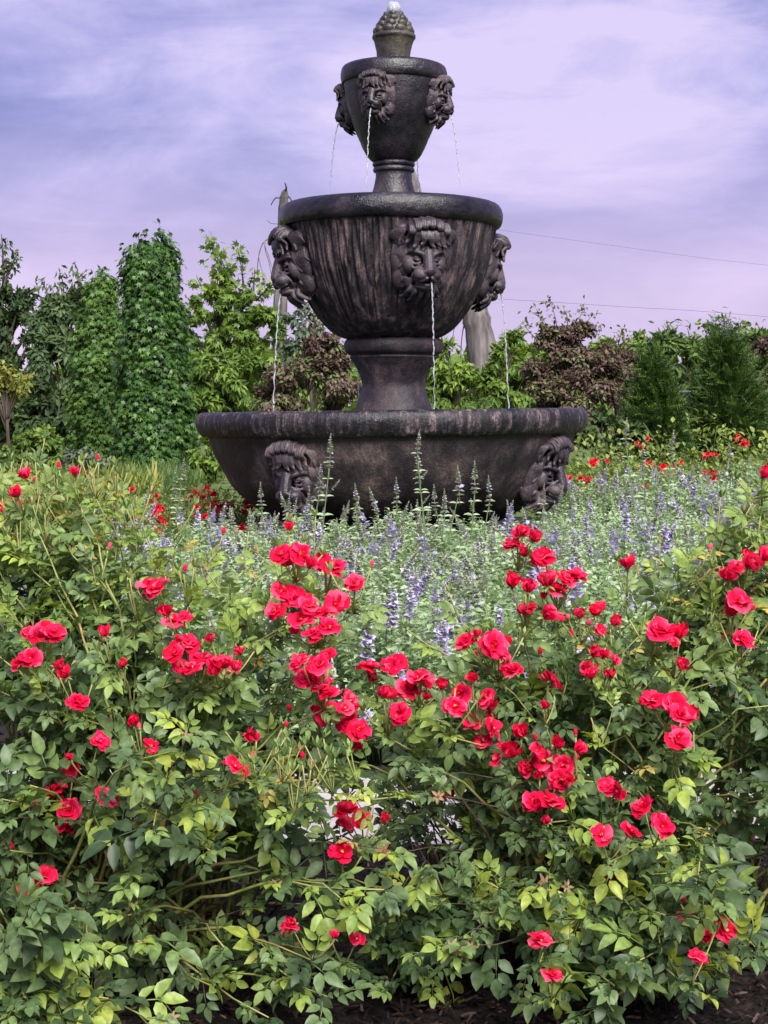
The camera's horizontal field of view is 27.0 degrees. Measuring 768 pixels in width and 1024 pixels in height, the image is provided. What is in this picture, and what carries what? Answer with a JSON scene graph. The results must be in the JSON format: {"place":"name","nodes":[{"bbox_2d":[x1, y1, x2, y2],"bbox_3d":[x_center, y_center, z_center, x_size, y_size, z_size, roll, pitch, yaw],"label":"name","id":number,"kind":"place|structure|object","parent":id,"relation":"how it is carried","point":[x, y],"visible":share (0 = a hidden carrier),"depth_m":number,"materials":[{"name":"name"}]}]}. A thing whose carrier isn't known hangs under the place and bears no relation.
{"place":"outdoors","nodes":[
{"label":"outdoors","id":0,"kind":"place"},
{"bbox_2d":[0,768,764,843],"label":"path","id":1,"kind":"structure","parent":0,"point":[332,821],"depth_m":3.99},
{"bbox_2d":[0,0,767,407],"label":"sky","id":2,"kind":"structure","parent":0,"point":[637,124],"materials":[{"name":"purple"}]},
{"bbox_2d":[31,425,763,845],"bbox_3d":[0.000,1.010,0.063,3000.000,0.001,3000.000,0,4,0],"label":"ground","id":3,"kind":"structure","parent":0,"point":[257,511],"depth_m":21.72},
{"bbox_2d":[0,391,28,445],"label":"dark shrub","id":4,"kind":"object","parent":3,"relation":"on","point":[16,409],"visible":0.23,"depth_m":33.57,"materials":[{"name":"green plant"}]},
{"bbox_2d":[0,358,40,459],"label":"young tree","id":5,"kind":"object","parent":3,"relation":"on","point":[15,388],"visible":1,"depth_m":19.92,"materials":[{"name":"green plant"}]},
{"bbox_2d":[0,234,60,449],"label":"dark tree","id":6,"kind":"object","parent":3,"relation":"on","point":[18,301],"visible":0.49,"depth_m":37.60,"materials":[{"name":"green plant"}]},
{"bbox_2d":[10,423,66,469],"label":"shrub","id":7,"kind":"object","parent":3,"relation":"on","point":[34,439],"visible":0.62,"depth_m":20.92,"materials":[{"name":"green plant"}]},
{"bbox_2d":[11,376,80,448],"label":"dark shrub","id":8,"kind":"object","parent":3,"relation":"on","point":[43,409],"visible":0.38,"depth_m":32.82,"materials":[{"name":"green plant"}]},
{"bbox_2d":[18,262,112,450],"bbox_3d":[-7.106,-3.354,35.631,2.243,4.399,1.772,0,4,0],"label":"feathery tree","id":9,"kind":"object","parent":3,"relation":"on","point":[49,321],"visible":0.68,"depth_m":35.40,"materials":[{"name":"green plant"}]},
{"bbox_2d":[2,458,166,516],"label":"meadow weeds","id":10,"kind":"object","parent":3,"relation":"on","point":[155,473],"visible":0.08,"depth_m":17.37,"materials":[{"name":"green plant"}]},
{"bbox_2d":[59,445,112,477],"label":"shrub","id":11,"kind":"object","parent":3,"relation":"on","point":[69,455],"visible":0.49,"depth_m":19.43,"materials":[{"name":"green plant"}]},
{"bbox_2d":[62,266,123,460],"bbox_3d":[-4.958,-2.337,27.886,1.304,3.860,1.240,3,5,42],"label":"sweetgum tree","id":12,"kind":"object","parent":3,"relation":"on","point":[94,347],"visible":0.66,"depth_m":27.58,"materials":[{"name":"green plant"}]},
{"bbox_2d":[10,455,224,519],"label":"meadow grass","id":13,"kind":"structure","parent":3,"relation":"on","point":[168,482],"depth_m":19.89,"materials":[{"name":"green plant"}]},
{"bbox_2d":[104,218,200,467],"bbox_3d":[-3.626,-2.417,24.878,1.676,4.296,1.623,0,4,0],"label":"sweetgum tree","id":14,"kind":"object","parent":3,"relation":"on","point":[157,415],"visible":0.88,"depth_m":24.53,"materials":[{"name":"green plant"}]},
{"bbox_2d":[185,436,222,502],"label":"shrub","id":15,"kind":"object","parent":3,"relation":"on","point":[209,463],"visible":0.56,"depth_m":16.88,"materials":[{"name":"green plant"}]},
{"bbox_2d":[181,344,269,429],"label":"shrub","id":16,"kind":"object","parent":3,"relation":"on","point":[232,391],"visible":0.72,"depth_m":27.64,"materials":[{"name":"green plant"}]},
{"bbox_2d":[181,307,269,437],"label":"tree","id":17,"kind":"object","parent":3,"relation":"on","point":[196,342],"visible":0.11,"depth_m":47.48,"materials":[{"name":"green plant"}]},
{"bbox_2d":[188,228,288,381],"bbox_3d":[-2.909,-3.267,31.779,2.064,4.700,1.251,0,4,0],"label":"maple tree","id":18,"kind":"object","parent":3,"relation":"on","point":[227,320],"visible":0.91,"depth_m":31.62,"materials":[{"name":"green plant"}]},
{"bbox_2d":[257,182,291,351],"bbox_3d":[-2.310,-3.924,33.821,0.744,5.960,0.548,0,4,0],"label":"dead tree","id":19,"kind":"object","parent":3,"relation":"on","point":[283,197],"visible":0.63,"depth_m":33.66,"materials":[{"name":"grey wood"}]},
{"bbox_2d":[248,330,351,409],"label":"shrub","id":20,"kind":"object","parent":3,"relation":"on","point":[280,337],"visible":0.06,"depth_m":32.81,"materials":[{"name":"green plant"}]},
{"bbox_2d":[276,302,325,410],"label":"pale shrub","id":21,"kind":"object","parent":3,"relation":"on","point":[290,348],"visible":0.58,"depth_m":29.79,"materials":[{"name":"green plant"}]},
{"bbox_2d":[247,313,361,411],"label":"purple shrub","id":22,"kind":"object","parent":3,"relation":"on","point":[327,362],"visible":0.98,"depth_m":21.78,"materials":[{"name":"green plant"}]},
{"bbox_2d":[16,344,692,438],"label":"treeline","id":23,"kind":"object","parent":3,"relation":"on","point":[455,357],"visible":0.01,"depth_m":59.36,"materials":[{"name":"green plant"}]},
{"bbox_2d":[0,516,753,773],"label":"bed","id":24,"kind":"object","parent":3,"relation":"on","point":[3,730],"depth_m":4.90,"materials":[{"name":"plant"}]},
{"bbox_2d":[91,476,191,527],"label":"rose bush","id":25,"kind":"object","parent":24,"relation":"on","point":[155,496],"visible":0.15,"depth_m":10.71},
{"bbox_2d":[62,543,244,611],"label":"catmint plant","id":26,"kind":"object","parent":24,"relation":"on","point":[225,565],"visible":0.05,"depth_m":6.03,"materials":[{"name":"green plant"}]},
{"bbox_2d":[104,490,221,555],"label":"catmint plant","id":27,"kind":"object","parent":24,"relation":"on","point":[137,521],"visible":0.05,"depth_m":8.28,"materials":[{"name":"green plant"}]},
{"bbox_2d":[138,490,210,538],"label":"rose bush","id":28,"kind":"object","parent":24,"relation":"on","point":[160,511],"visible":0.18,"depth_m":9.87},
{"bbox_2d":[89,554,280,673],"bbox_3d":[-0.710,0.411,5.088,0.787,0.553,0.857,2,4,24],"label":"catmint plant","id":29,"kind":"object","parent":24,"relation":"on","point":[176,595],"visible":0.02,"depth_m":5.07,"materials":[{"name":"green plant"}]},
{"bbox_2d":[120,506,256,570],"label":"catmint plant","id":30,"kind":"object","parent":24,"relation":"on","point":[208,529],"visible":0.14,"depth_m":7.79,"materials":[{"name":"green plant"}]},
{"bbox_2d":[152,476,250,533],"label":"rose bush","id":31,"kind":"object","parent":24,"relation":"on","point":[215,504],"visible":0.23,"depth_m":10.55,"materials":[{"name":"plant"}]},
{"bbox_2d":[141,503,276,546],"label":"catmint plant","id":32,"kind":"object","parent":24,"relation":"on","point":[197,516],"visible":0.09,"depth_m":8.84,"materials":[{"name":"green plant"}]},
{"bbox_2d":[174,489,266,536],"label":"rose bush","id":33,"kind":"object","parent":24,"relation":"on","point":[241,525],"visible":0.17,"depth_m":9.95,"materials":[{"name":"plant"}]},
{"bbox_2d":[168,476,284,534],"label":"rose bush","id":34,"kind":"object","parent":24,"relation":"on","point":[212,494],"visible":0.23,"depth_m":10.95,"materials":[{"name":"plant"}]},
{"bbox_2d":[121,596,352,759],"bbox_3d":[-0.435,0.468,4.697,0.819,0.487,0.911,0,4,0],"label":"catmint plant","id":35,"kind":"object","parent":24,"relation":"on","point":[294,728],"visible":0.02,"depth_m":4.58,"materials":[{"name":"green plant"}]},
{"bbox_2d":[185,506,295,555],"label":"catmint plant","id":36,"kind":"object","parent":24,"relation":"on","point":[232,518],"visible":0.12,"depth_m":8.41,"materials":[{"name":"green plant"}]},
{"bbox_2d":[160,557,343,636],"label":"catmint plant","id":37,"kind":"object","parent":24,"relation":"on","point":[269,582],"visible":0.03,"depth_m":5.53,"materials":[{"name":"green plant"}]},
{"bbox_2d":[207,512,332,580],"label":"catmint plant","id":38,"kind":"object","parent":24,"relation":"on","point":[318,532],"visible":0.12,"depth_m":7.42,"materials":[{"name":"green plant"}]},
{"bbox_2d":[194,516,350,587],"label":"catmint plant","id":39,"kind":"object","parent":24,"relation":"on","point":[262,549],"visible":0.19,"depth_m":6.95,"materials":[{"name":"green plant"}]},
{"bbox_2d":[184,525,363,602],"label":"catmint plant","id":40,"kind":"object","parent":24,"relation":"on","point":[239,541],"visible":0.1,"depth_m":6.38,"materials":[{"name":"green plant"}]},
{"bbox_2d":[223,498,344,558],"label":"catmint plant","id":41,"kind":"object","parent":24,"relation":"on","point":[293,518],"visible":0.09,"depth_m":7.82,"materials":[{"name":"green plant"}]},
{"bbox_2d":[250,492,367,549],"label":"catmint plant","id":42,"kind":"object","parent":24,"relation":"on","point":[300,519],"visible":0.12,"depth_m":8.79,"materials":[{"name":"green plant"}]},
{"bbox_2d":[243,564,420,724],"bbox_3d":[-0.258,0.402,5.145,0.809,0.564,0.792,-3,5,-44],"label":"catmint plant","id":43,"kind":"object","parent":24,"relation":"on","point":[341,612],"visible":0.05,"depth_m":5.20,"materials":[{"name":"green plant"}]},
{"bbox_2d":[282,497,406,557],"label":"catmint plant","id":44,"kind":"object","parent":24,"relation":"on","point":[331,546],"visible":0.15,"depth_m":8.41,"materials":[{"name":"green plant"}]},
{"bbox_2d":[302,522,450,592],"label":"catmint plant","id":45,"kind":"object","parent":24,"relation":"on","point":[442,563],"visible":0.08,"depth_m":6.96,"materials":[{"name":"green plant"}]},
{"bbox_2d":[284,548,470,656],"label":"catmint plant","id":46,"kind":"object","parent":24,"relation":"on","point":[457,583],"visible":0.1,"depth_m":5.63,"materials":[{"name":"green plant"}]},
{"bbox_2d":[276,523,479,625],"bbox_3d":[-0.027,0.336,6.095,0.794,0.578,0.809,0,4,0],"label":"catmint plant","id":47,"kind":"object","parent":24,"relation":"on","point":[351,561],"visible":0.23,"depth_m":6.08,"materials":[{"name":"green plant"}]},
{"bbox_2d":[322,486,444,550],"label":"catmint plant","id":48,"kind":"object","parent":24,"relation":"on","point":[411,515],"visible":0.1,"depth_m":8.73,"materials":[{"name":"green plant"}]},
{"bbox_2d":[195,1,587,542],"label":"fountain","id":49,"kind":"object","parent":24,"relation":"on","point":[392,277],"visible":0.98,"depth_m":9.38,"materials":[{"name":"stone"}]},
{"bbox_2d":[247,564,537,765],"bbox_3d":[-0.007,0.434,4.661,0.881,0.559,0.781,-3,5,-41],"label":"catmint plant","id":50,"kind":"object","parent":24,"relation":"on","point":[353,659],"visible":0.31,"depth_m":4.55,"materials":[{"name":"green plant"}]},
{"bbox_2d":[303,511,493,605],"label":"catmint plant","id":51,"kind":"object","parent":24,"relation":"on","point":[374,550],"visible":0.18,"depth_m":6.55,"materials":[{"name":"green plant"}]},
{"bbox_2d":[336,502,463,570],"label":"catmint plant","id":52,"kind":"object","parent":24,"relation":"on","point":[402,537],"visible":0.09,"depth_m":7.84,"materials":[{"name":"green plant"}]},
{"bbox_2d":[369,497,469,564],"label":"catmint plant","id":53,"kind":"object","parent":24,"relation":"on","point":[427,518],"visible":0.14,"depth_m":8.25,"materials":[{"name":"green plant"}]},
{"bbox_2d":[391,512,567,591],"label":"catmint plant","id":54,"kind":"object","parent":24,"relation":"on","point":[509,529],"visible":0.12,"depth_m":6.91,"materials":[{"name":"green plant"}]},
{"bbox_2d":[345,565,616,729],"bbox_3d":[0.304,0.432,5.120,0.876,0.507,0.865,0,4,0],"label":"catmint plant","id":55,"kind":"object","parent":24,"relation":"on","point":[474,615],"visible":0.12,"depth_m":5.04,"materials":[{"name":"green plant"}]},
{"bbox_2d":[386,533,587,610],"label":"catmint plant","id":56,"kind":"object","parent":24,"relation":"on","point":[475,569],"visible":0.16,"depth_m":6.39,"materials":[{"name":"green plant"}]},
{"bbox_2d":[417,502,557,577],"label":"catmint plant","id":57,"kind":"object","parent":24,"relation":"on","point":[457,523],"visible":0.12,"depth_m":7.77,"materials":[{"name":"green plant"}]},
{"bbox_2d":[422,502,559,580],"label":"catmint plant","id":58,"kind":"object","parent":24,"relation":"on","point":[465,535],"visible":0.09,"depth_m":7.37,"materials":[{"name":"green plant"}]},
{"bbox_2d":[399,550,601,637],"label":"catmint plant","id":59,"kind":"object","parent":24,"relation":"on","point":[474,595],"visible":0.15,"depth_m":5.60,"materials":[{"name":"green plant"}]},
{"bbox_2d":[406,551,597,619],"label":"catmint plant","id":60,"kind":"object","parent":24,"relation":"on","point":[469,568],"visible":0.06,"depth_m":5.97,"materials":[{"name":"green plant"}]},
{"bbox_2d":[494,495,587,546],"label":"catmint plant","id":61,"kind":"object","parent":24,"relation":"on","point":[526,522],"visible":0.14,"depth_m":8.73,"materials":[{"name":"green plant"}]},
{"bbox_2d":[428,544,660,726],"bbox_3d":[0.596,0.388,5.114,0.807,0.597,0.847,-3,5,-40],"label":"catmint plant","id":62,"kind":"object","parent":24,"relation":"on","point":[580,591],"visible":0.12,"depth_m":4.97,"materials":[{"name":"green plant"}]},
{"bbox_2d":[500,455,620,537],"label":"rose bush","id":63,"kind":"object","parent":24,"relation":"on","point":[586,480],"visible":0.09,"depth_m":11.35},
{"bbox_2d":[499,485,628,564],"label":"catmint plant","id":64,"kind":"object","parent":24,"relation":"on","point":[572,514],"visible":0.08,"depth_m":7.88,"materials":[{"name":"green plant"}]},
{"bbox_2d":[524,477,610,530],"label":"catmint plant","id":65,"kind":"object","parent":24,"relation":"on","point":[568,503],"visible":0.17,"depth_m":10.31,"materials":[{"name":"green plant"}]},
{"bbox_2d":[531,483,632,541],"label":"catmint plant","id":66,"kind":"object","parent":24,"relation":"on","point":[574,489],"visible":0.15,"depth_m":9.30,"materials":[{"name":"green plant"}]},
{"bbox_2d":[500,514,670,575],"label":"catmint plant","id":67,"kind":"object","parent":24,"relation":"on","point":[590,536],"visible":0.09,"depth_m":7.05,"materials":[{"name":"green plant"}]},
{"bbox_2d":[517,428,657,523],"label":"rose bush","id":68,"kind":"object","parent":24,"relation":"on","point":[593,461],"visible":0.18,"depth_m":12.37,"materials":[{"name":"plant"}]},
{"bbox_2d":[552,463,645,518],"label":"catmint plant","id":69,"kind":"object","parent":24,"relation":"on","point":[603,481],"visible":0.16,"depth_m":10.62,"materials":[{"name":"green plant"}]},
{"bbox_2d":[515,494,689,575],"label":"catmint plant","id":70,"kind":"object","parent":24,"relation":"on","point":[551,537],"visible":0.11,"depth_m":7.39,"materials":[{"name":"green plant"}]},
{"bbox_2d":[536,521,685,638],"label":"catmint plant","id":71,"kind":"object","parent":24,"relation":"on","point":[647,574],"visible":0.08,"depth_m":5.47,"materials":[{"name":"green plant"}]},
{"bbox_2d":[519,501,704,610],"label":"catmint plant","id":72,"kind":"object","parent":24,"relation":"on","point":[600,561],"visible":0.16,"depth_m":6.02,"materials":[{"name":"green plant"}]},
{"bbox_2d":[564,415,696,504],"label":"rose bush","id":73,"kind":"object","parent":24,"relation":"on","point":[619,432],"visible":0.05,"depth_m":13.02,"materials":[{"name":"plant"}]},
{"bbox_2d":[562,508,705,601],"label":"catmint plant","id":74,"kind":"object","parent":24,"relation":"on","point":[644,537],"visible":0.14,"depth_m":6.44,"materials":[{"name":"green plant"}]},
{"bbox_2d":[579,459,689,516],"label":"catmint plant","id":75,"kind":"object","parent":24,"relation":"on","point":[641,485],"visible":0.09,"depth_m":10.19,"materials":[{"name":"green plant"}]},
{"bbox_2d":[586,467,689,532],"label":"catmint plant","id":76,"kind":"object","parent":24,"relation":"on","point":[609,501],"visible":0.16,"depth_m":9.35,"materials":[{"name":"green plant"}]},
{"bbox_2d":[602,468,721,524],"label":"catmint plant","id":77,"kind":"object","parent":24,"relation":"on","point":[683,498],"visible":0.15,"depth_m":9.28,"materials":[{"name":"green plant"}]},
{"bbox_2d":[602,435,731,494],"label":"rose bush","id":78,"kind":"object","parent":24,"relation":"on","point":[713,472],"visible":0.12,"depth_m":11.62,"materials":[{"name":"plant"}]},
{"bbox_2d":[627,484,710,547],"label":"catmint plant","id":79,"kind":"object","parent":24,"relation":"on","point":[661,498],"visible":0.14,"depth_m":7.97,"materials":[{"name":"green plant"}]},
{"bbox_2d":[638,462,728,509],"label":"catmint plant","id":80,"kind":"object","parent":24,"relation":"on","point":[657,479],"visible":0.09,"depth_m":10.37,"materials":[{"name":"green plant"}]},
{"bbox_2d":[622,498,767,572],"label":"catmint plant","id":81,"kind":"object","parent":24,"relation":"on","point":[691,534],"visible":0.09,"depth_m":6.89,"materials":[{"name":"green plant"}]},
{"bbox_2d":[644,459,754,514],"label":"catmint plant","id":82,"kind":"object","parent":24,"relation":"on","point":[701,478],"visible":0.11,"depth_m":9.76,"materials":[{"name":"green plant"}]},
{"bbox_2d":[634,408,766,484],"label":"rose bush","id":83,"kind":"object","parent":24,"relation":"on","point":[745,444],"visible":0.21,"depth_m":12.56,"materials":[{"name":"plant"}]},
{"bbox_2d":[647,492,764,540],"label":"catmint plant","id":84,"kind":"object","parent":24,"relation":"on","point":[703,500],"visible":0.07,"depth_m":8.44,"materials":[{"name":"green plant"}]},
{"bbox_2d":[648,444,767,496],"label":"rose bush","id":85,"kind":"object","parent":24,"relation":"on","point":[662,466],"visible":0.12,"depth_m":10.99,"materials":[{"name":"plant"}]},
{"bbox_2d":[662,478,767,527],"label":"catmint plant","id":86,"kind":"object","parent":24,"relation":"on","point":[728,500],"visible":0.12,"depth_m":9.21,"materials":[{"name":"green plant"}]},
{"bbox_2d":[677,420,767,495],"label":"rose bush","id":87,"kind":"object","parent":24,"relation":"on","point":[719,448],"visible":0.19,"depth_m":11.89,"materials":[{"name":"plant"}]},
{"bbox_2d":[698,444,759,504],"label":"catmint plant","id":88,"kind":"object","parent":24,"relation":"on","point":[750,463],"visible":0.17,"depth_m":10.44,"materials":[{"name":"green plant"}]},
{"bbox_2d":[0,834,767,1023],"bbox_3d":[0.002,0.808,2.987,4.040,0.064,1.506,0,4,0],"label":"mulch","id":89,"kind":"object","parent":3,"relation":"on","point":[395,1004],"visible":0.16,"depth_m":2.69,"materials":[{"name":"brown plant"}]},
{"bbox_2d":[0,876,187,1023],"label":"rose bush","id":90,"kind":"object","parent":89,"relation":"on","point":[30,966],"visible":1,"depth_m":2.25,"materials":[{"name":"green plant"}]},
{"bbox_2d":[0,429,429,1023],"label":"rose bush","id":91,"kind":"object","parent":89,"relation":"on","point":[152,829],"visible":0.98,"depth_m":2.73,"materials":[{"name":"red plant"}]},
{"bbox_2d":[355,743,588,1008],"bbox_3d":[0.184,0.635,2.908,0.493,0.459,0.842,0,4,0],"label":"rose bush","id":92,"kind":"object","parent":89,"relation":"on","point":[493,877],"visible":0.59,"depth_m":2.68,"materials":[{"name":"green plant"}]},
{"bbox_2d":[325,465,767,1023],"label":"rose bush","id":93,"kind":"object","parent":89,"relation":"on","point":[662,898],"visible":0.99,"depth_m":2.71,"materials":[{"name":"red plant"}]},
{"bbox_2d":[425,335,484,408],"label":"shrub","id":94,"kind":"object","parent":3,"relation":"on","point":[451,378],"visible":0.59,"depth_m":28.67,"materials":[{"name":"green plant"}]},
{"bbox_2d":[452,304,495,403],"bbox_3d":[1.925,-3.207,30.861,1.289,4.526,0.731,0,4,0],"label":"dead tree","id":95,"kind":"object","parent":3,"relation":"on","point":[479,336],"visible":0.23,"depth_m":30.61,"materials":[{"name":"grey wood"}]},
{"bbox_2d":[472,327,538,408],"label":"shrub","id":96,"kind":"object","parent":3,"relation":"on","point":[487,395],"visible":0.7,"depth_m":26.71,"materials":[{"name":"green plant"}]},
{"bbox_2d":[484,341,568,407],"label":"shrub","id":97,"kind":"object","parent":3,"relation":"on","point":[527,349],"visible":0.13,"depth_m":30.58,"materials":[{"name":"green plant"}]},
{"bbox_2d":[518,295,625,467],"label":"purple shrub","id":98,"kind":"object","parent":3,"relation":"on","point":[567,353],"visible":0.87,"depth_m":19.75,"materials":[{"name":"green plant"}]},
{"bbox_2d":[575,409,649,470],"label":"shrub","id":99,"kind":"object","parent":3,"relation":"on","point":[605,420],"visible":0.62,"depth_m":17.93,"materials":[{"name":"green plant"}]},
{"bbox_2d":[588,325,639,461],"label":"purple shrub","id":100,"kind":"object","parent":3,"relation":"on","point":[627,357],"visible":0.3,"depth_m":21.30,"materials":[{"name":"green plant"}]},
{"bbox_2d":[577,325,650,403],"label":"tree","id":101,"kind":"object","parent":3,"relation":"on","point":[610,339],"visible":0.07,"depth_m":45.74,"materials":[{"name":"green plant"}]},
{"bbox_2d":[614,337,701,466],"bbox_3d":[3.263,-1.103,18.970,1.204,1.954,1.083,0,4,0],"label":"arborvitae","id":102,"kind":"object","parent":3,"relation":"on","point":[654,399],"visible":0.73,"depth_m":18.75,"materials":[{"name":"green plant"}]},
{"bbox_2d":[624,319,705,400],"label":"tree","id":103,"kind":"object","parent":3,"relation":"on","point":[671,338],"visible":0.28,"depth_m":41.55,"materials":[{"name":"green plant"}]},
{"bbox_2d":[682,310,767,464],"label":"arborvitae","id":104,"kind":"object","parent":3,"relation":"on","point":[741,390],"visible":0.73,"depth_m":19.21,"materials":[{"name":"green plant"}]},
{"bbox_2d":[684,307,767,375],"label":"tree","id":105,"kind":"object","parent":3,"relation":"on","point":[753,336],"visible":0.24,"depth_m":39.73,"materials":[{"name":"green plant"}]},
{"bbox_2d":[748,333,767,395],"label":"bronze tree","id":106,"kind":"object","parent":3,"relation":"on","point":[762,349],"visible":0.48,"depth_m":29.63,"materials":[{"name":"brown plant"}]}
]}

